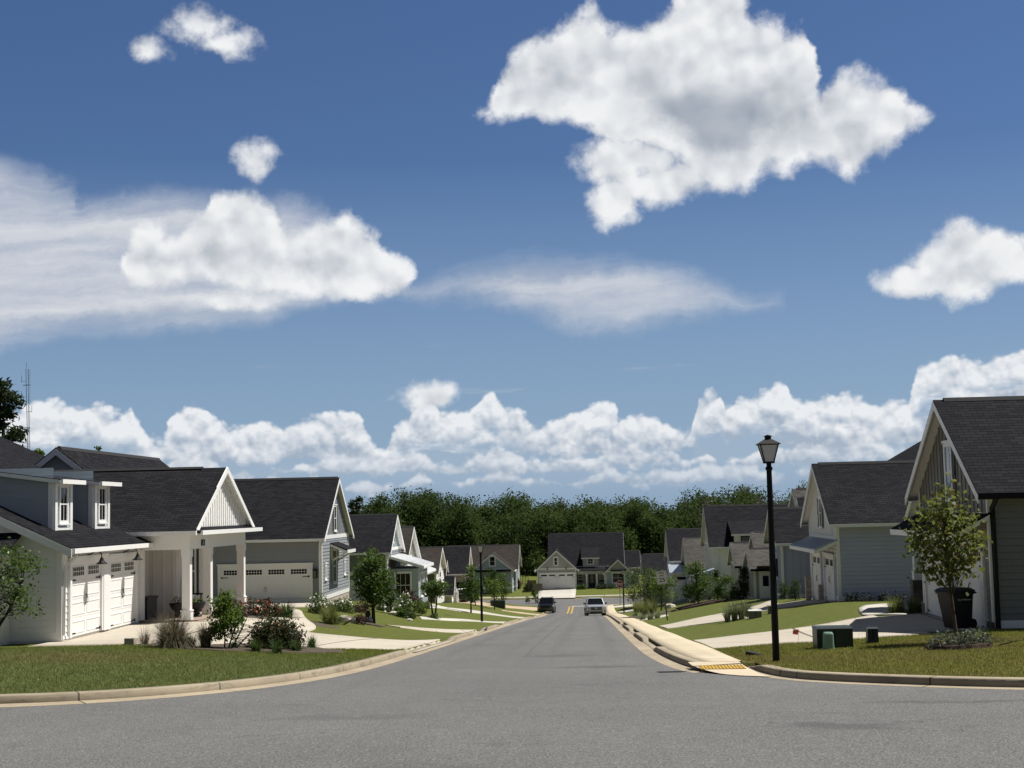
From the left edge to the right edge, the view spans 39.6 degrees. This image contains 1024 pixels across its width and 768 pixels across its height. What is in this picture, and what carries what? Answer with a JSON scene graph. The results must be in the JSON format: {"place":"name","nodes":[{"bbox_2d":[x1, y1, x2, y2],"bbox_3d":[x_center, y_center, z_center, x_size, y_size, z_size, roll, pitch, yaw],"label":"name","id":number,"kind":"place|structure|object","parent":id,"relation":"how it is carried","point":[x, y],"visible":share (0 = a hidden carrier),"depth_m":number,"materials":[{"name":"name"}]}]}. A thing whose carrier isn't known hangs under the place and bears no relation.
{"place":"outdoors","nodes":[
{"label":"outdoors","id":0,"kind":"place"},
{"bbox_2d":[29,621,262,646],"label":"driveway","id":1,"kind":"structure","parent":0,"point":[115,636],"depth_m":41.90,"materials":[{"name":"concrete"}]},
{"bbox_2d":[201,607,315,631],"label":"path","id":2,"kind":"structure","parent":0,"point":[307,623],"depth_m":49.70,"materials":[{"name":"concrete"}]},
{"bbox_2d":[0,600,542,693],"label":"lawn","id":3,"kind":"structure","parent":0,"point":[383,618],"depth_m":61.72,"materials":[{"name":"plant"}]},
{"bbox_2d":[0,377,28,446],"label":"pine tree","id":4,"kind":"object","parent":3,"relation":"on","point":[7,409],"visible":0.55,"depth_m":97.02,"materials":[{"name":"green plant"}]},
{"bbox_2d":[0,536,48,625],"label":"tree","id":5,"kind":"object","parent":3,"relation":"on","point":[15,572],"visible":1,"depth_m":37.95,"materials":[{"name":"green plant"}]},
{"bbox_2d":[0,436,262,645],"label":"house","id":6,"kind":"structure","parent":3,"relation":"on","point":[115,538],"depth_m":46.72,"materials":[{"name":"white paint"}]},
{"bbox_2d":[58,484,69,524],"bbox_3d":[-13.450,3.593,42.700,0.090,1.280,0.810,-2,-5,3],"label":"window","id":7,"kind":"structure","parent":6,"relation":"in","point":[63,490],"depth_m":42.66,"materials":[{"name":"clear glass"}]},
{"bbox_2d":[72,560,100,636],"bbox_3d":[-12.661,6.352,42.305,0.078,2.140,2.550,-2,-5,3],"label":"garage door","id":8,"kind":"structure","parent":6,"relation":"in","point":[86,576],"depth_m":42.30,"materials":[{"name":"white paint"}]},
{"bbox_2d":[97,486,107,523],"bbox_3d":[-13.271,3.891,46.082,0.090,1.280,0.810,-2,-5,3],"label":"window","id":9,"kind":"structure","parent":6,"relation":"in","point":[102,490],"depth_m":46.08,"materials":[{"name":"clear glass"}]},
{"bbox_2d":[111,557,134,627],"bbox_3d":[-12.484,6.675,45.630,0.078,2.140,2.580,-2,-5,3],"label":"garage door","id":10,"kind":"structure","parent":6,"relation":"in","point":[122,570],"depth_m":45.67,"materials":[{"name":"white paint"}]},
{"bbox_2d":[145,595,157,619],"bbox_3d":[-12.685,7.653,48.676,0.800,0.738,1.210,-2,-5,3],"label":"trash bin","id":11,"kind":"object","parent":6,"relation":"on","point":[150,605],"visible":0.39,"depth_m":48.53,"materials":[{"name":"black plastic"}]},
{"bbox_2d":[192,597,205,616],"bbox_3d":[-10.856,7.675,49.055,0.638,0.687,0.620,-2,-5,3],"label":"urn planter","id":12,"kind":"object","parent":6,"relation":"on","point":[197,606],"visible":0.89,"depth_m":48.90,"materials":[{"name":"ceramic"}]},
{"bbox_2d":[137,607,200,649],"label":"ornamental grass","id":13,"kind":"object","parent":3,"relation":"on","point":[172,635],"depth_m":37.10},
{"bbox_2d":[0,644,404,693],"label":"lawn grass","id":14,"kind":"structure","parent":3,"relation":"on","point":[249,664],"depth_m":29.79,"materials":[{"name":"plant"}]},
{"bbox_2d":[190,620,221,647],"bbox_3d":[-8.119,6.623,37.624,1.177,0.846,1.262,-2,-5,3],"label":"shrub","id":15,"kind":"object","parent":3,"relation":"on","point":[202,636],"depth_m":37.39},
{"bbox_2d":[176,646,251,651],"bbox_3d":[-7.748,7.018,37.514,2.460,0.275,1.882,-2,-5,3],"label":"flower bed","id":16,"kind":"object","parent":3,"relation":"on","point":[211,648],"visible":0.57,"depth_m":37.00,"materials":[{"name":"soil"}]},
{"bbox_2d":[201,589,262,647],"bbox_3d":[-7.476,6.284,37.708,1.574,1.760,1.205,-2,-5,3],"label":"shrub","id":17,"kind":"object","parent":16,"relation":"on","point":[225,608],"visible":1,"depth_m":37.64,"materials":[{"name":"green plant"}]},
{"bbox_2d":[210,643,345,653],"bbox_3d":[-6.381,7.220,38.623,3.915,0.372,3.065,-2,-5,3],"label":"flower bed","id":18,"kind":"object","parent":3,"relation":"on","point":[312,650],"visible":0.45,"depth_m":38.17,"materials":[{"name":"soil"}]},
{"bbox_2d":[227,609,307,648],"bbox_3d":[-6.479,6.814,38.630,2.089,1.406,1.845,-5,-6,37],"label":"rose bush","id":19,"kind":"object","parent":18,"relation":"on","point":[285,630],"visible":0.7,"depth_m":38.38,"materials":[{"name":"green plant"}]},
{"bbox_2d":[265,637,286,653],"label":"lily clump","id":20,"kind":"object","parent":18,"relation":"on","point":[276,647],"visible":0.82,"depth_m":36.73,"materials":[{"name":"green plant"}]},
{"bbox_2d":[213,477,355,604],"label":"house","id":21,"kind":"structure","parent":3,"relation":"on","point":[299,549],"depth_m":78.35,"materials":[{"name":"grey paint"}]},
{"bbox_2d":[221,566,309,603],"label":"garage door","id":22,"kind":"structure","parent":21,"relation":"in","point":[282,584],"depth_m":77.69,"materials":[{"name":"white paint"}]},
{"bbox_2d":[278,600,301,618],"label":"lily clump","id":23,"kind":"object","parent":3,"relation":"on","point":[288,612],"visible":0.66,"depth_m":52.16,"materials":[{"name":"green plant"}]},
{"bbox_2d":[240,615,341,628],"bbox_3d":[-9.223,8.582,51.127,6.589,0.643,2.446,-2,-5,3],"label":"flower bed","id":24,"kind":"object","parent":3,"relation":"on","point":[316,624],"visible":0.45,"depth_m":50.80,"materials":[{"name":"soil"}]},
{"bbox_2d":[236,597,279,615],"bbox_3d":[-9.367,8.114,51.053,1.252,0.934,1.631,-5,-6,33],"label":"rose bush","id":25,"kind":"object","parent":24,"relation":"on","point":[256,609],"visible":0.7,"depth_m":51.27,"materials":[{"name":"green plant"}]},
{"bbox_2d":[263,599,284,616],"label":"rose bush","id":26,"kind":"object","parent":24,"relation":"on","point":[272,607],"visible":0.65,"depth_m":51.75,"materials":[{"name":"green plant"}]},
{"bbox_2d":[305,591,342,614],"bbox_3d":[-7.632,8.791,56.295,1.381,1.198,1.402,-5,-6,33],"label":"rose bush","id":27,"kind":"object","parent":3,"relation":"on","point":[317,602],"visible":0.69,"depth_m":56.13,"materials":[{"name":"green plant"}]},
{"bbox_2d":[312,598,348,624],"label":"ornamental grass","id":28,"kind":"object","parent":3,"relation":"on","point":[330,618],"depth_m":52.18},
{"bbox_2d":[331,595,370,613],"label":"rose bush","id":29,"kind":"object","parent":3,"relation":"on","point":[347,608],"visible":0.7,"depth_m":63.43,"materials":[{"name":"green plant"}]},
{"bbox_2d":[345,545,398,623],"bbox_3d":[-5.565,7.984,56.425,1.977,3.202,1.928,1,-5,-21],"label":"tree","id":30,"kind":"object","parent":3,"relation":"on","point":[372,585],"visible":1,"depth_m":56.20,"materials":[{"name":"green plant"}]},
{"bbox_2d":[349,513,433,601],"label":"house","id":31,"kind":"structure","parent":3,"relation":"on","point":[381,533],"depth_m":105.68,"materials":[{"name":"grey paint"}]},
{"bbox_2d":[394,571,411,598],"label":"window","id":32,"kind":"structure","parent":31,"relation":"in","point":[404,579],"depth_m":105.26,"materials":[{"name":"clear glass"}]},
{"bbox_2d":[385,585,402,611],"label":"tree","id":33,"kind":"object","parent":3,"relation":"on","point":[391,603],"visible":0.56,"depth_m":70.14,"materials":[{"name":"green plant"}]},
{"bbox_2d":[395,591,414,611],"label":"rose bush","id":34,"kind":"object","parent":3,"relation":"on","point":[403,601],"visible":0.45,"depth_m":74.96,"materials":[{"name":"green plant"}]},
{"bbox_2d":[400,526,435,573],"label":"house","id":35,"kind":"structure","parent":3,"relation":"on","point":[411,545],"depth_m":122.64,"materials":[{"name":"beige paint"}]},
{"bbox_2d":[419,546,446,602],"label":"house","id":36,"kind":"structure","parent":3,"relation":"on","point":[435,555],"depth_m":144.53,"materials":[{"name":"white paint"}]},
{"bbox_2d":[417,575,452,615],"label":"crape myrtle","id":37,"kind":"object","parent":3,"relation":"on","point":[437,588],"visible":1,"depth_m":75.81,"materials":[{"name":"green plant"}]},
{"bbox_2d":[442,546,473,602],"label":"house","id":38,"kind":"structure","parent":3,"relation":"on","point":[458,559],"depth_m":160.35,"materials":[{"name":"white paint"}]},
{"bbox_2d":[454,563,487,612],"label":"tree","id":39,"kind":"object","parent":3,"relation":"on","point":[468,585],"visible":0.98,"depth_m":103.85,"materials":[{"name":"green plant"}]},
{"bbox_2d":[477,543,483,621],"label":"street lamp","id":40,"kind":"object","parent":3,"relation":"on","point":[480,546],"visible":0.98,"depth_m":84.66,"materials":[{"name":"black metal"}]},
{"bbox_2d":[482,575,507,608],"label":"tree","id":41,"kind":"object","parent":3,"relation":"on","point":[493,585],"visible":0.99,"depth_m":135.89,"materials":[{"name":"green plant"}]},
{"bbox_2d":[495,573,511,599],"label":"tree","id":42,"kind":"object","parent":3,"relation":"on","point":[504,590],"visible":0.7,"depth_m":152.96,"materials":[{"name":"green plant"}]},
{"bbox_2d":[231,631,454,652],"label":"driveway","id":43,"kind":"structure","parent":0,"point":[334,641],"depth_m":43.99,"materials":[{"name":"concrete"}]},
{"bbox_2d":[386,625,484,633],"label":"driveway","id":44,"kind":"structure","parent":0,"point":[443,630],"depth_m":60.84,"materials":[{"name":"concrete"}]},
{"bbox_2d":[420,616,509,623],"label":"driveway","id":45,"kind":"structure","parent":0,"point":[446,619],"depth_m":80.06,"materials":[{"name":"concrete"}]},
{"bbox_2d":[430,604,529,619],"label":"driveway","id":46,"kind":"structure","parent":0,"point":[461,610],"depth_m":107.64,"materials":[{"name":"concrete"}]},
{"bbox_2d":[0,596,1023,767],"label":"road","id":47,"kind":"structure","parent":0,"point":[561,688],"depth_m":18.27,"materials":[{"name":"asphalt"}]},
{"bbox_2d":[0,605,544,703],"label":"kerb","id":48,"kind":"structure","parent":47,"relation":"on","point":[116,693],"depth_m":24.88,"materials":[{"name":"concrete"}]},
{"bbox_2d":[0,612,548,706],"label":"gutter","id":49,"kind":"object","parent":47,"relation":"on","point":[382,663],"visible":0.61,"depth_m":26.30,"materials":[{"name":"concrete"}]},
{"bbox_2d":[536,597,555,612],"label":"parked car","id":50,"kind":"object","parent":47,"relation":"on","point":[546,604],"visible":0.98,"depth_m":166.15,"materials":[{"name":"black paint"}]},
{"bbox_2d":[583,597,606,615],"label":"parked car","id":51,"kind":"object","parent":47,"relation":"on","point":[595,605],"visible":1,"depth_m":139.18,"materials":[{"name":"silver metal"}]},
{"bbox_2d":[605,603,706,670],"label":"kerb","id":52,"kind":"structure","parent":47,"relation":"on","point":[673,655],"depth_m":37.02,"materials":[{"name":"concrete"}]},
{"bbox_2d":[604,615,710,672],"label":"gutter","id":53,"kind":"object","parent":47,"relation":"on","point":[644,648],"visible":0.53,"depth_m":37.88,"materials":[{"name":"concrete"}]},
{"bbox_2d":[747,667,1023,689],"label":"gutter","id":54,"kind":"object","parent":47,"relation":"on","point":[890,684],"visible":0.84,"depth_m":23.34,"materials":[{"name":"concrete"}]},
{"bbox_2d":[748,665,1023,686],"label":"kerb","id":55,"kind":"structure","parent":47,"relation":"on","point":[916,679],"depth_m":23.40,"materials":[{"name":"concrete"}]},
{"bbox_2d":[0,0,1023,512],"label":"sky","id":56,"kind":"structure","parent":0,"point":[601,249],"materials":[{"name":"blue"}]},
{"bbox_2d":[536,589,575,597],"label":"driveway","id":57,"kind":"structure","parent":0,"point":[562,593],"depth_m":209.90,"materials":[{"name":"concrete"}]},
{"bbox_2d":[479,541,642,598],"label":"lawn","id":58,"kind":"structure","parent":0,"point":[521,592],"depth_m":211.71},
{"bbox_2d":[347,495,366,513],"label":"pine tree","id":59,"kind":"object","parent":58,"relation":"on","point":[354,507],"visible":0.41,"depth_m":245.54,"materials":[{"name":"green plant"}]},
{"bbox_2d":[453,544,521,592],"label":"house","id":60,"kind":"structure","parent":58,"relation":"on","point":[503,559],"depth_m":218.40,"materials":[{"name":"grey paint"}]},
{"bbox_2d":[360,480,807,575],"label":"forest","id":61,"kind":"object","parent":58,"relation":"on","point":[642,526],"visible":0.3,"depth_m":259.44,"materials":[{"name":"green plant"}]},
{"bbox_2d":[534,532,640,589],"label":"house","id":62,"kind":"structure","parent":58,"relation":"on","point":[589,560],"depth_m":220.53,"materials":[{"name":"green paint"}]},
{"bbox_2d":[540,573,556,588],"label":"garage door","id":63,"kind":"structure","parent":62,"relation":"in","point":[548,581],"depth_m":218.16,"materials":[{"name":"white paint"}]},
{"bbox_2d":[558,573,574,588],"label":"garage door","id":64,"kind":"structure","parent":62,"relation":"in","point":[565,580],"depth_m":218.00,"materials":[{"name":"white paint"}]},
{"bbox_2d":[606,605,741,661],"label":"sidewalk","id":65,"kind":"structure","parent":0,"point":[681,645],"depth_m":42.21,"materials":[{"name":"concrete"}]},
{"bbox_2d":[688,661,771,676],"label":"kerb ramp","id":66,"kind":"structure","parent":65,"relation":"on","point":[747,672],"depth_m":27.84,"materials":[{"name":"concrete"}]},
{"bbox_2d":[699,664,745,669],"bbox_3d":[4.183,5.636,28.310,0.880,0.040,0.650,-2,-5,3],"label":"tactile plate","id":67,"kind":"object","parent":66,"relation":"on","point":[707,667],"visible":1,"depth_m":28.22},
{"bbox_2d":[660,600,777,628],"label":"driveway","id":68,"kind":"structure","parent":0,"point":[714,618],"depth_m":66.63,"materials":[{"name":"concrete"}]},
{"bbox_2d":[753,600,837,611],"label":"driveway","id":69,"kind":"structure","parent":0,"point":[790,604],"depth_m":65.14,"materials":[{"name":"concrete"}]},
{"bbox_2d":[693,615,930,648],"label":"driveway","id":70,"kind":"structure","parent":0,"point":[787,635],"depth_m":41.39,"materials":[{"name":"concrete"}]},
{"bbox_2d":[613,598,1023,676],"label":"lawn","id":71,"kind":"structure","parent":0,"point":[807,615],"depth_m":55.38,"materials":[{"name":"plant"}]},
{"bbox_2d":[622,563,655,608],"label":"tree","id":72,"kind":"object","parent":71,"relation":"on","point":[637,584],"visible":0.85,"depth_m":154.87,"materials":[{"name":"green plant"}]},
{"bbox_2d":[640,553,669,605],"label":"house","id":73,"kind":"structure","parent":71,"relation":"on","point":[653,561],"depth_m":168.10,"materials":[{"name":"grey paint"}]},
{"bbox_2d":[639,570,681,609],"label":"tree","id":74,"kind":"object","parent":71,"relation":"on","point":[659,588],"visible":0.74,"depth_m":116.22,"materials":[{"name":"green plant"}]},
{"bbox_2d":[656,570,667,619],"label":"speed limit sign","id":75,"kind":"object","parent":71,"relation":"on","point":[661,576],"visible":1,"depth_m":78.02,"materials":[{"name":"metal"}]},
{"bbox_2d":[664,528,704,602],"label":"house","id":76,"kind":"structure","parent":71,"relation":"on","point":[682,547],"depth_m":145.67,"materials":[{"name":"white paint"}]},
{"bbox_2d":[675,575,685,597],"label":"garage door","id":77,"kind":"structure","parent":76,"relation":"in","point":[680,579],"depth_m":145.22,"materials":[{"name":"white paint"}]},
{"bbox_2d":[675,558,712,603],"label":"tree","id":78,"kind":"object","parent":71,"relation":"on","point":[697,574],"visible":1,"depth_m":101.14,"materials":[{"name":"green plant"}]},
{"bbox_2d":[675,599,715,608],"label":"flower bed","id":79,"kind":"object","parent":71,"relation":"on","point":[694,604],"visible":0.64,"depth_m":102.94,"materials":[{"name":"brown soil"}]},
{"bbox_2d":[692,572,726,600],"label":"shrub","id":80,"kind":"object","parent":79,"relation":"on","point":[709,595],"visible":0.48,"depth_m":104.56,"materials":[{"name":"green plant"}]},
{"bbox_2d":[677,597,742,610],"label":"flower bed","id":81,"kind":"object","parent":71,"relation":"on","point":[711,602],"visible":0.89,"depth_m":98.91,"materials":[{"name":"brown soil"}]},
{"bbox_2d":[709,573,738,598],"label":"shrub","id":82,"kind":"object","parent":81,"relation":"on","point":[718,589],"visible":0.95,"depth_m":100.38,"materials":[{"name":"green plant"}]},
{"bbox_2d":[690,503,788,601],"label":"house","id":83,"kind":"structure","parent":71,"relation":"on","point":[723,527],"depth_m":128.81,"materials":[{"name":"white paint"}]},
{"bbox_2d":[737,566,748,598],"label":"cypress","id":84,"kind":"object","parent":71,"relation":"on","point":[744,573],"visible":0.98,"depth_m":99.99,"materials":[{"name":"green plant"}]},
{"bbox_2d":[727,531,770,598],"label":"house","id":85,"kind":"structure","parent":71,"relation":"on","point":[752,554],"depth_m":98.52,"materials":[{"name":"beige paint"}]},
{"bbox_2d":[759,571,770,598],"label":"front door","id":86,"kind":"structure","parent":85,"relation":"in","point":[764,576],"depth_m":96.26,"materials":[{"name":"white paint"}]},
{"bbox_2d":[756,435,780,661],"bbox_3d":[5.392,3.539,29.461,0.480,4.990,0.480,-2,-5,3],"label":"street lamp","id":87,"kind":"object","parent":71,"relation":"on","point":[768,447],"visible":0.98,"depth_m":29.44,"materials":[{"name":"black metal"}]},
{"bbox_2d":[763,488,811,598],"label":"house","id":88,"kind":"structure","parent":71,"relation":"on","point":[793,564],"depth_m":81.47,"materials":[{"name":"white paint"}]},
{"bbox_2d":[786,579,803,599],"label":"shrub","id":89,"kind":"object","parent":71,"relation":"on","point":[797,589],"visible":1,"depth_m":72.86,"materials":[{"name":"green plant"}]},
{"bbox_2d":[822,632,833,649],"bbox_3d":[7.524,6.160,33.822,0.302,0.510,0.246,-2,-5,3],"label":"utility pedestal","id":90,"kind":"object","parent":71,"relation":"on","point":[828,640],"visible":0.77,"depth_m":33.73,"materials":[{"name":"green plastic"}]},
{"bbox_2d":[811,625,852,648],"bbox_3d":[7.755,6.171,34.392,0.913,0.620,0.678,-2,-5,3],"label":"transformer box","id":91,"kind":"object","parent":71,"relation":"on","point":[843,635],"visible":0.71,"depth_m":34.09,"materials":[{"name":"green metal"}]},
{"bbox_2d":[789,441,920,601],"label":"house","id":92,"kind":"structure","parent":71,"relation":"on","point":[853,513],"depth_m":63.77,"materials":[{"name":"white paint"}]},
{"bbox_2d":[812,554,820,599],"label":"garage door","id":93,"kind":"structure","parent":92,"relation":"in","point":[816,559],"depth_m":68.64,"materials":[{"name":"white paint"}]},
{"bbox_2d":[825,556,833,599],"bbox_3d":[14.461,8.873,64.752,0.078,2.000,2.500,-2,-5,3],"label":"garage door","id":94,"kind":"structure","parent":92,"relation":"in","point":[828,560],"depth_m":64.89,"materials":[{"name":"white paint"}]},
{"bbox_2d":[694,628,1023,676],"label":"lawn grass","id":95,"kind":"structure","parent":71,"relation":"on","point":[790,661],"depth_m":29.30,"materials":[{"name":"plant"}]},
{"bbox_2d":[865,627,878,643],"bbox_3d":[8.948,6.293,35.323,0.290,0.500,0.268,-2,-5,3],"label":"utility pedestal","id":96,"kind":"object","parent":71,"relation":"on","point":[872,635],"visible":0.88,"depth_m":35.22,"materials":[{"name":"green metal"}]},
{"bbox_2d":[881,593,911,613],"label":"ornamental grass","id":97,"kind":"object","parent":71,"relation":"on","point":[892,607],"depth_m":47.74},
{"bbox_2d":[903,593,922,612],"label":"ornamental grass","id":98,"kind":"object","parent":71,"relation":"on","point":[915,605],"depth_m":48.05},
{"bbox_2d":[899,472,992,640],"bbox_3d":[10.301,4.196,34.069,2.289,4.152,2.223,-2,-5,3],"label":"maple tree","id":99,"kind":"object","parent":71,"relation":"on","point":[948,522],"visible":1,"depth_m":33.90,"materials":[{"name":"green plant"}]},
{"bbox_2d":[890,396,1023,628],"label":"house","id":100,"kind":"structure","parent":71,"relation":"on","point":[974,446],"depth_m":40.79,"materials":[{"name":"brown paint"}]},
{"bbox_2d":[925,544,947,616],"bbox_3d":[13.381,6.150,44.768,0.078,2.320,2.950,-2,-5,3],"label":"garage door","id":101,"kind":"structure","parent":100,"relation":"in","point":[933,602],"depth_m":45.34,"materials":[{"name":"white paint"}]},
{"bbox_2d":[941,440,954,501],"bbox_3d":[13.219,2.660,43.108,0.090,1.902,0.980,-2,-5,3],"label":"window","id":102,"kind":"structure","parent":100,"relation":"in","point":[946,444],"depth_m":43.20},
{"bbox_2d":[956,546,983,626],"bbox_3d":[13.179,5.814,40.958,0.078,2.320,2.950,-2,-5,3],"label":"garage door","id":103,"kind":"structure","parent":100,"relation":"in","point":[974,583],"depth_m":40.27,"materials":[{"name":"white paint"}]},
{"bbox_2d":[924,642,992,649],"bbox_3d":[9.965,5.873,31.714,1.531,0.235,1.533,-2,-5,3],"label":"mulch ring","id":104,"kind":"object","parent":71,"relation":"on","point":[969,646],"visible":0.55,"depth_m":31.18,"materials":[{"name":"brown wood"}]},
{"bbox_2d":[930,628,983,648],"bbox_3d":[9.954,5.631,31.286,0.959,0.546,2.814,-2,-5,3],"label":"shrub","id":105,"kind":"object","parent":104,"relation":"on","point":[963,636],"visible":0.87,"depth_m":31.36,"materials":[{"name":"green plant"}]},
{"bbox_2d":[927,628,1006,649],"bbox_3d":[10.004,5.685,31.505,1.346,0.574,1.516,3,-7,-41],"label":"shrub","id":106,"kind":"object","parent":104,"relation":"on","point":[936,639],"visible":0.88,"depth_m":31.55,"materials":[{"name":"green plant"}]},
{"bbox_2d":[961,627,1021,645],"bbox_3d":[10.670,5.649,31.500,0.995,0.536,1.471,2,-6,-32],"label":"shrub","id":107,"kind":"object","parent":104,"relation":"on","point":[982,638],"visible":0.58,"depth_m":31.58,"materials":[{"name":"green plant"}]},
{"bbox_2d":[859,603,905,615],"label":"path","id":108,"kind":"structure","parent":0,"point":[869,609],"depth_m":50.77,"materials":[{"name":"concrete"}]},
{"bbox_2d":[855,613,988,638],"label":"driveway","id":109,"kind":"structure","parent":0,"point":[907,623],"depth_m":42.84,"materials":[{"name":"concrete"}]},
{"bbox_2d":[935,587,976,627],"bbox_3d":[12.373,6.220,39.532,0.942,1.121,0.720,1,-5,-21],"label":"wheelie bin","id":110,"kind":"object","parent":109,"relation":"on","point":[963,603],"visible":1,"depth_m":39.31,"materials":[{"name":"black plastic"}]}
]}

